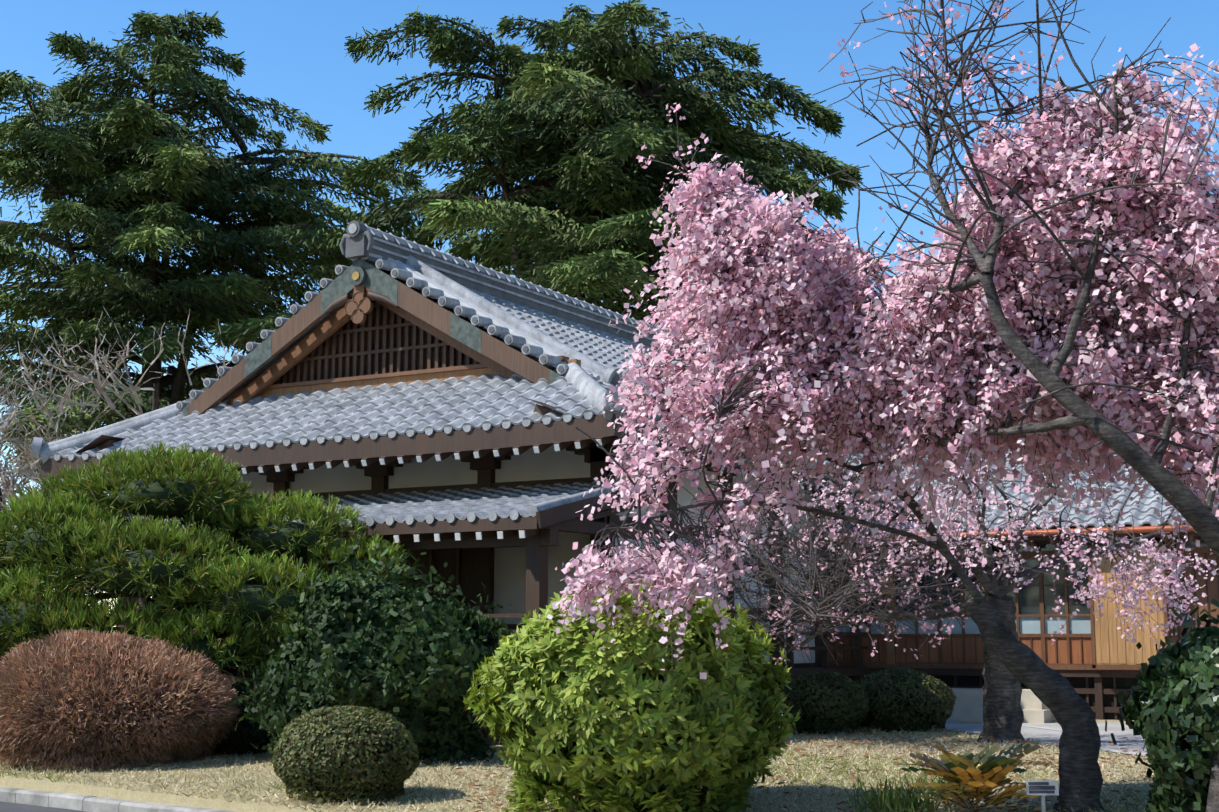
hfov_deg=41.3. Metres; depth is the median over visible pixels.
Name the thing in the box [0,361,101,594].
bare tree
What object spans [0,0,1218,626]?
sky
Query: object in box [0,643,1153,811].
ground
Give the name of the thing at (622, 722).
yellow-green shrub
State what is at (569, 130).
cedar tree
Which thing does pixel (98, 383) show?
bare tree
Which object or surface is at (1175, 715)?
flowering shrub
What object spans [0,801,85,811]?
road
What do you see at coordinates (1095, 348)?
cherry tree
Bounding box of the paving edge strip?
[945,725,1145,755]
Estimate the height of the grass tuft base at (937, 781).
0.205 m
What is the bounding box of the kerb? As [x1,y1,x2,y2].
[0,786,237,811]
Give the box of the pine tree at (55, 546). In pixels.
[0,439,424,684]
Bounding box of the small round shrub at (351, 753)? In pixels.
[272,705,419,802]
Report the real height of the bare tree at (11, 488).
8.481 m
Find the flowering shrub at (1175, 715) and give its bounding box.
[1105,599,1218,811]
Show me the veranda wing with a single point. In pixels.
(1094, 661)
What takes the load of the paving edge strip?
on the gravel paving
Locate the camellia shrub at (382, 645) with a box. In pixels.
[228,534,522,765]
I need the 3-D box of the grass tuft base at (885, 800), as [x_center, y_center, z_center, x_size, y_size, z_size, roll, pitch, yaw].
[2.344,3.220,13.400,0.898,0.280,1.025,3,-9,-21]
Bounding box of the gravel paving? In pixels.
[945,721,1147,756]
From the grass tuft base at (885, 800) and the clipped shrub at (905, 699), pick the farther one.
the clipped shrub at (905, 699)
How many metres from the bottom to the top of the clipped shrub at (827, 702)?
0.899 m
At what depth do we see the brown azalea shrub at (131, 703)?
17.71 m
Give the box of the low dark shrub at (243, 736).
[190,680,273,754]
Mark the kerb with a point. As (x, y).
(81, 802)
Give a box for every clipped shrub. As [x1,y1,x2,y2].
[772,671,868,733]
[857,667,956,731]
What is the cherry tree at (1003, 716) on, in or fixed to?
on the ground at (76, 787)
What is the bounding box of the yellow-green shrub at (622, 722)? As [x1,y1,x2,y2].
[462,580,800,811]
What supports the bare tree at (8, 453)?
on the ground at (76, 787)
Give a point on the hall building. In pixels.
(438, 406)
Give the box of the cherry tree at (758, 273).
[546,103,1105,811]
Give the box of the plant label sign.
[1026,780,1058,811]
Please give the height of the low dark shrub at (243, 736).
0.867 m
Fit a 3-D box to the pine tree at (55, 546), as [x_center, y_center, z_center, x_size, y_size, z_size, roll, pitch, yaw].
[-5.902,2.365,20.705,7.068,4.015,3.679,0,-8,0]
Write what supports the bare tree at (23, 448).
on the ground at (76, 787)
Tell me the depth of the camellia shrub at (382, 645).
17.53 m
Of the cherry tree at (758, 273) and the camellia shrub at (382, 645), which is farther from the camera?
the camellia shrub at (382, 645)
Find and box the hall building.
[0,220,909,741]
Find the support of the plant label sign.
on the ground at (76, 787)
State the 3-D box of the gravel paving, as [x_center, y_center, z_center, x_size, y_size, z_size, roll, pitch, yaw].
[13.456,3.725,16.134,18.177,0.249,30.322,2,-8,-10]
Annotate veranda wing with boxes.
[816,441,1218,719]
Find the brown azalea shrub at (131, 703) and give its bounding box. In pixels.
[0,627,241,771]
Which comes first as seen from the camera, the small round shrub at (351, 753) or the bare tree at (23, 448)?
the small round shrub at (351, 753)
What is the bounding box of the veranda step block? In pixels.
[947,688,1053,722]
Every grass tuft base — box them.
[843,775,957,811]
[899,772,961,797]

